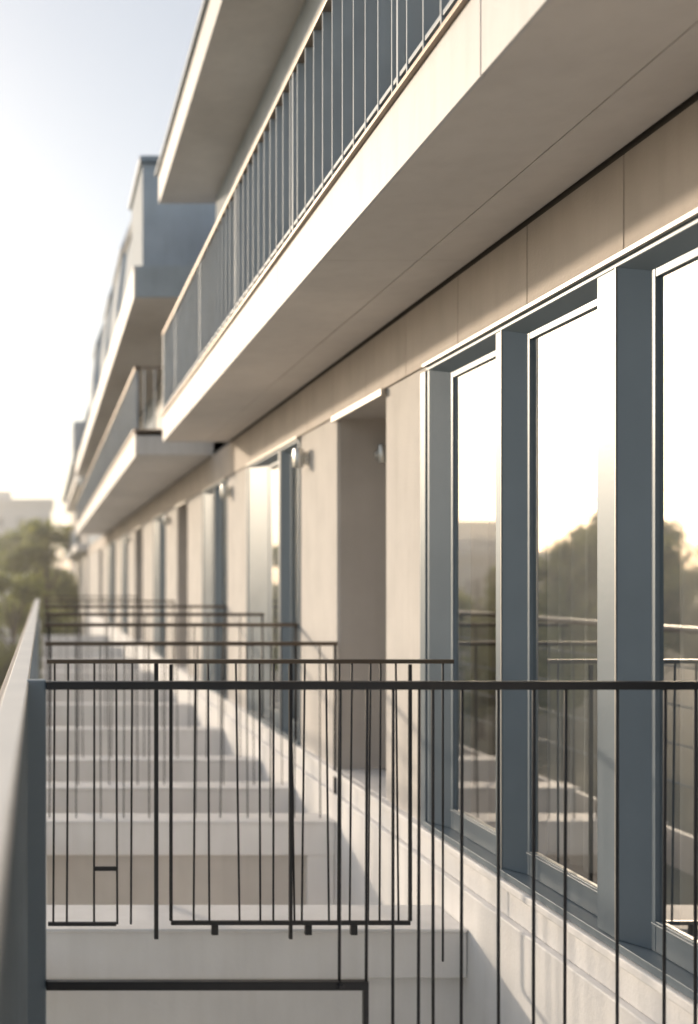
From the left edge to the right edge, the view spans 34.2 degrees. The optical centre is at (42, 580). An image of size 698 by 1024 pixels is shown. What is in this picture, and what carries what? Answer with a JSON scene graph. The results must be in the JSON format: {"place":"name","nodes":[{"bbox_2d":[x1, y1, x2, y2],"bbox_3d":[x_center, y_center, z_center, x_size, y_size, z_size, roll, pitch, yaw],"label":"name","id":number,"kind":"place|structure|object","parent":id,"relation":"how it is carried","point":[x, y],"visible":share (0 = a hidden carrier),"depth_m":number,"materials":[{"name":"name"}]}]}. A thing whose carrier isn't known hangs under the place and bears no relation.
{"place":"outdoors","nodes":[
{"label":"outdoors","id":0,"kind":"place"},
{"bbox_2d":[0,0,202,572],"label":"sky","id":1,"kind":"structure","parent":0,"point":[89,88],"materials":[{"name":"white"}]},
{"bbox_2d":[46,681,697,1023],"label":"balcony railing","id":2,"kind":"object","parent":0,"point":[340,984],"visible":1,"depth_m":3.04,"materials":[{"name":"black metal"}]},
{"bbox_3d":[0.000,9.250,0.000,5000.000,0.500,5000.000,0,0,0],"label":"ground","id":3,"kind":"structure","parent":0,"visible":0},
{"bbox_2d":[0,620,7,648],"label":"broadleaf tree","id":4,"kind":"object","parent":3,"relation":"on","point":[1,641],"visible":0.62,"depth_m":56.32,"materials":[{"name":"green plant"}]},
{"bbox_2d":[0,491,53,643],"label":"distant apartment building","id":5,"kind":"structure","parent":3,"relation":"on","point":[14,513],"depth_m":150.00,"materials":[{"name":"concrete"}]},
{"bbox_2d":[0,517,44,637],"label":"windows","id":6,"kind":"structure","parent":5,"relation":"in","point":[18,519],"depth_m":149.94,"materials":[{"name":"glass"}]},
{"bbox_2d":[0,571,70,689],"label":"broadleaf tree","id":7,"kind":"object","parent":3,"relation":"on","point":[28,593],"visible":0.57,"depth_m":49.83,"materials":[{"name":"green plant"}]},
{"bbox_2d":[0,517,70,673],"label":"broadleaf tree","id":8,"kind":"object","parent":3,"relation":"on","point":[5,544],"visible":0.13,"depth_m":73.97,"materials":[{"name":"green plant"}]},
{"bbox_2d":[0,517,79,672],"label":"broadleaf tree","id":9,"kind":"object","parent":3,"relation":"on","point":[37,552],"visible":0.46,"depth_m":55.47,"materials":[{"name":"green plant"}]},
{"bbox_2d":[62,403,89,634],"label":"apartment building","id":10,"kind":"structure","parent":3,"relation":"on","point":[77,555],"depth_m":50.00,"materials":[{"name":"concrete"}]},
{"bbox_2d":[88,611,697,1023],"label":"wall plinth","id":11,"kind":"structure","parent":3,"relation":"on","point":[590,979],"depth_m":4.59,"materials":[{"name":"paint"}]},
{"bbox_2d":[89,93,697,819],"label":"facade wall","id":12,"kind":"structure","parent":3,"relation":"on","point":[319,545],"depth_m":7.19,"materials":[{"name":"paint"}]},
{"bbox_2d":[107,540,114,627],"bbox_3d":[1.984,0.073,29.532,0.136,2.334,3.085,0,0,0],"label":"window frame","id":13,"kind":"object","parent":12,"relation":"attached to","point":[110,568],"visible":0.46,"depth_m":30.74,"materials":[{"name":"metal"}]},
{"bbox_2d":[114,545,114,620],"bbox_3d":[2.012,0.062,28.707,0.001,2.116,1.295,0,0,0],"label":"glass","id":14,"kind":"object","parent":13,"relation":"attached to","point":[114,579],"visible":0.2,"depth_m":29.25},
{"bbox_2d":[121,533,127,635],"bbox_3d":[1.984,0.073,24.782,0.136,2.334,1.785,0,0,0],"label":"window frame","id":15,"kind":"object","parent":12,"relation":"attached to","point":[124,570],"visible":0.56,"depth_m":24.72,"materials":[{"name":"metal"}]},
{"bbox_2d":[126,536,130,542],"bbox_3d":[1.896,-0.920,23.200,0.108,0.140,0.100,0,0,0],"label":"wall lamp","id":16,"kind":"object","parent":12,"relation":"attached to","point":[128,539],"visible":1,"depth_m":23.17,"materials":[{"name":"metal"}]},
{"bbox_2d":[75,266,227,545],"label":"balcony and eaves","id":17,"kind":"structure","parent":12,"relation":"on","point":[148,465],"depth_m":14.78,"materials":[{"name":"concrete"}]},
{"bbox_2d":[76,366,162,523],"bbox_3d":[1.505,-2.090,22.500,0.890,0.720,21.000,0,0,0],"label":"balustrade","id":18,"kind":"object","parent":17,"relation":"on","point":[123,424],"visible":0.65,"depth_m":15.25,"materials":[{"name":"grey painted metal"}]},
{"bbox_2d":[78,156,215,485],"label":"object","id":19,"kind":"object","parent":17,"relation":"on","point":[157,234],"visible":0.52,"depth_m":13.00,"materials":[{"name":"metal"}]},
{"bbox_2d":[138,383,162,428],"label":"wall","id":20,"kind":"structure","parent":17,"relation":"attached to","point":[159,408],"depth_m":17.45,"materials":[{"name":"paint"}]},
{"bbox_2d":[153,512,165,658],"bbox_3d":[1.984,0.073,17.433,0.136,2.334,1.685,0,0,0],"label":"window frame","id":21,"kind":"object","parent":12,"relation":"attached to","point":[159,560],"visible":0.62,"depth_m":17.37,"materials":[{"name":"metal"}]},
{"bbox_2d":[163,516,170,524],"bbox_3d":[1.896,-0.920,16.000,0.108,0.140,0.100,0,0,0],"label":"wall lamp","id":22,"kind":"object","parent":12,"relation":"attached to","point":[166,520],"visible":1,"depth_m":15.97,"materials":[{"name":"metal"}]},
{"bbox_2d":[202,477,227,698],"bbox_3d":[1.984,0.073,11.887,0.136,2.334,1.635,0,0,0],"label":"window frame","id":23,"kind":"object","parent":12,"relation":"attached to","point":[212,547],"visible":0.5,"depth_m":12.34,"materials":[{"name":"metal"}]},
{"bbox_2d":[223,499,225,680],"bbox_3d":[2.012,0.062,11.425,0.001,2.116,0.570,0,0,0],"label":"glass","id":24,"kind":"object","parent":23,"relation":"attached to","point":[224,551],"depth_m":11.61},
{"bbox_2d":[221,485,231,498],"bbox_3d":[1.896,-0.920,10.850,0.108,0.140,0.100,0,0,0],"label":"wall lamp","id":25,"kind":"object","parent":12,"relation":"attached to","point":[226,491],"visible":1,"depth_m":10.82,"materials":[{"name":"metal"}]},
{"bbox_2d":[98,388,385,768],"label":"door reveals","id":26,"kind":"structure","parent":12,"relation":"attached to","point":[362,542],"depth_m":6.94,"materials":[{"name":"painted concrete"}]},
{"bbox_2d":[246,436,300,744],"bbox_3d":[1.984,0.073,8.938,0.136,2.334,2.015,0,0,0],"label":"window frame","id":27,"kind":"object","parent":12,"relation":"attached to","point":[259,535],"visible":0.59,"depth_m":9.26,"materials":[{"name":"metal"}]},
{"bbox_2d":[272,465,278,710],"bbox_3d":[2.012,0.062,8.975,0.001,2.116,0.630,0,0,0],"label":"glass","id":28,"kind":"object","parent":27,"relation":"attached to","point":[275,553],"visible":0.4,"depth_m":9.07,"materials":[{"name":"clear glass"}]},
{"bbox_2d":[293,468,297,721],"bbox_3d":[2.012,0.062,8.217,0.001,2.116,0.435,0,0,0],"label":"glass","id":29,"kind":"object","parent":27,"relation":"attached to","point":[295,545],"visible":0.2,"depth_m":8.36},
{"bbox_2d":[293,448,309,467],"bbox_3d":[1.896,-0.900,7.720,0.108,0.140,0.100,0,0,0],"label":"wall lamp","id":30,"kind":"object","parent":12,"relation":"attached to","point":[301,457],"visible":1,"depth_m":7.69,"materials":[{"name":"metal"}]},
{"bbox_2d":[374,444,385,462],"bbox_3d":[2.220,-0.830,6.892,0.070,0.120,0.096,0,0,0],"label":"wall lamp","id":31,"kind":"object","parent":12,"relation":"attached to","point":[380,454],"visible":0.98,"depth_m":6.85,"materials":[{"name":"metal"}]},
{"bbox_2d":[88,100,697,554],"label":"lintel cladding","id":32,"kind":"structure","parent":12,"relation":"attached to","point":[644,188],"depth_m":4.41,"materials":[{"name":"beige concrete"}]},
{"bbox_2d":[161,0,697,441],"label":"balcony slab","id":33,"kind":"structure","parent":12,"relation":"on","point":[492,123],"depth_m":3.78,"materials":[{"name":"concrete"}]},
{"bbox_2d":[216,0,323,221],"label":"storey wall","id":34,"kind":"structure","parent":33,"relation":"on","point":[302,25],"depth_m":8.99,"materials":[{"name":"paint"}]},
{"bbox_2d":[155,0,305,203],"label":"roof overhang","id":35,"kind":"object","parent":34,"relation":"on","point":[235,50],"visible":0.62,"depth_m":9.31,"materials":[{"name":"concrete"}]},
{"bbox_2d":[162,0,457,411],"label":"balcony railing","id":36,"kind":"object","parent":33,"relation":"on","point":[353,63],"visible":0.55,"depth_m":5.16,"materials":[{"name":"grey metal"}]},
{"bbox_2d":[383,267,697,936],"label":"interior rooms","id":37,"kind":"object","parent":12,"relation":"attached to","point":[692,274],"depth_m":3.95,"materials":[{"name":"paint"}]},
{"bbox_2d":[570,330,586,821],"bbox_3d":[2.350,0.075,4.925,0.078,2.330,0.850,0,0,0],"label":"curtain","id":38,"kind":"object","parent":37,"relation":"hanging from","point":[577,561],"visible":0.07,"depth_m":4.59,"materials":[{"name":"white fabric"}]},
{"bbox_2d":[584,278,697,930],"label":"curtain","id":39,"kind":"object","parent":37,"relation":"hanging from","point":[689,480],"visible":0.21,"depth_m":3.81,"materials":[{"name":"white fabric"}]},
{"bbox_2d":[420,207,697,1002],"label":"window frame","id":40,"kind":"object","parent":12,"relation":"attached to","point":[629,296],"visible":0.87,"depth_m":3.60,"materials":[{"name":"metal"}]},
{"bbox_2d":[456,358,495,830],"bbox_3d":[2.012,0.062,4.824,0.001,2.116,0.594,0,0,0],"label":"glass","id":41,"kind":"object","parent":40,"relation":"attached to","point":[476,524],"visible":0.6,"depth_m":4.88,"materials":[{"name":"clear glass"}]},
{"bbox_2d":[533,313,590,882],"bbox_3d":[2.012,0.062,4.010,0.001,2.116,0.610,0,0,0],"label":"glass","id":42,"kind":"object","parent":40,"relation":"attached to","point":[557,354],"visible":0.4,"depth_m":4.13,"materials":[{"name":"clear glass"}]},
{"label":"lower balcony floor","id":43,"kind":"structure","parent":0,"visible":0},
{"bbox_2d":[41,635,108,645],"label":"crossbeam","id":44,"kind":"object","parent":43,"relation":"on","point":[85,638],"visible":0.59,"depth_m":30.00,"materials":[{"name":"paint"}]},
{"bbox_2d":[41,646,121,657],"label":"crossbeam","id":45,"kind":"object","parent":43,"relation":"on","point":[90,651],"visible":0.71,"depth_m":25.00,"materials":[{"name":"paint"}]},
{"bbox_2d":[41,658,135,670],"bbox_3d":[0.939,2.876,21.109,1.918,2.648,0.242,0,0,0],"label":"crossbeam","id":46,"kind":"object","parent":43,"relation":"on","point":[85,667],"visible":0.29,"depth_m":21.00,"materials":[{"name":"paint"}]},
{"bbox_2d":[43,596,138,657],"bbox_3d":[0.984,0.937,21.100,1.927,1.266,0.036,0,0,0],"label":"balcony railing","id":47,"kind":"object","parent":46,"relation":"on","point":[90,616],"visible":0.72,"depth_m":21.08,"materials":[{"name":"brown metal"}]},
{"bbox_2d":[41,671,152,680],"bbox_3d":[0.939,2.876,18.109,1.918,2.648,0.242,0,0,0],"label":"crossbeam","id":48,"kind":"object","parent":43,"relation":"on","point":[86,675],"visible":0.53,"depth_m":18.00,"materials":[{"name":"paint"}]},
{"bbox_2d":[47,690,168,702],"bbox_3d":[0.939,2.876,15.509,1.918,2.648,0.242,0,0,0],"label":"crossbeam","id":49,"kind":"object","parent":43,"relation":"on","point":[61,696],"visible":0.02,"depth_m":15.40,"materials":[{"name":"paint"}]},
{"bbox_2d":[43,600,173,680],"bbox_3d":[0.984,0.928,15.500,1.927,1.285,0.036,0,0,0],"label":"balcony railing","id":50,"kind":"object","parent":49,"relation":"on","point":[107,601],"visible":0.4,"depth_m":15.48,"materials":[{"name":"brown metal"}]},
{"bbox_2d":[47,703,192,726],"bbox_3d":[0.939,2.876,13.309,1.918,2.648,0.242,0,0,0],"label":"crossbeam","id":51,"kind":"object","parent":43,"relation":"on","point":[61,715],"visible":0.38,"depth_m":13.20,"materials":[{"name":"paint"}]},
{"bbox_2d":[46,727,222,755],"bbox_3d":[0.939,2.876,11.109,1.918,2.648,0.242,0,0,0],"label":"crossbeam","id":52,"kind":"object","parent":43,"relation":"on","point":[185,741],"visible":0.18,"depth_m":11.00,"materials":[{"name":"paint"}]},
{"bbox_2d":[44,605,225,727],"bbox_3d":[0.984,0.914,11.100,1.927,1.313,0.036,0,0,0],"label":"balcony railing","id":53,"kind":"object","parent":52,"relation":"on","point":[134,606],"visible":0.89,"depth_m":11.09,"materials":[{"name":"brown metal"}]},
{"bbox_2d":[46,756,258,781],"bbox_3d":[0.939,2.876,9.239,1.918,2.648,0.242,0,0,0],"label":"crossbeam","id":54,"kind":"object","parent":43,"relation":"on","point":[183,768],"visible":0.16,"depth_m":9.13,"materials":[{"name":"paint"}]},
{"bbox_2d":[44,613,263,757],"bbox_3d":[0.984,0.926,9.250,1.927,1.289,0.036,0,0,0],"label":"balcony railing","id":55,"kind":"object","parent":54,"relation":"on","point":[154,614],"visible":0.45,"depth_m":9.24,"materials":[{"name":"brown metal"}]},
{"bbox_2d":[46,782,287,904],"bbox_3d":[0.939,2.876,8.019,1.918,2.648,0.242,0,0,0],"label":"crossbeam","id":56,"kind":"object","parent":43,"relation":"on","point":[182,797],"visible":0.16,"depth_m":7.91,"materials":[{"name":"paint"}]},
{"bbox_2d":[45,623,297,784],"bbox_3d":[0.984,0.945,8.020,1.927,1.249,0.036,0,0,0],"label":"balcony railing","id":57,"kind":"object","parent":56,"relation":"on","point":[194,625],"visible":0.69,"depth_m":8.02,"materials":[{"name":"brown metal"}]},
{"bbox_2d":[46,813,335,904],"bbox_3d":[0.939,2.876,6.919,1.918,2.648,0.242,0,0,0],"label":"crossbeam","id":58,"kind":"object","parent":43,"relation":"on","point":[223,865],"visible":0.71,"depth_m":6.87,"materials":[{"name":"paint"}]},
{"bbox_2d":[45,642,337,817],"bbox_3d":[0.976,0.984,6.900,1.912,1.173,0.036,0,0,0],"label":"balcony railing","id":59,"kind":"object","parent":58,"relation":"on","point":[221,644],"visible":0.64,"depth_m":6.90,"materials":[{"name":"brown metal"}]},
{"bbox_2d":[46,905,466,1023],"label":"balcony slab","id":60,"kind":"structure","parent":43,"relation":"on","point":[124,948],"depth_m":4.73,"materials":[{"name":"paint"}]},
{"bbox_2d":[47,659,453,961],"bbox_3d":[0.912,1.007,4.620,1.784,1.326,0.028,0,0,0],"label":"balcony railing","id":61,"kind":"object","parent":60,"relation":"on","point":[291,921],"visible":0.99,"depth_m":4.62,"materials":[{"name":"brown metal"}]},
{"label":"balcony floor","id":62,"kind":"structure","parent":0,"visible":0},
{"bbox_2d":[0,599,45,1023],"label":"balcony handrail","id":63,"kind":"object","parent":62,"relation":"on","point":[23,845],"visible":1,"depth_m":2.81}
]}

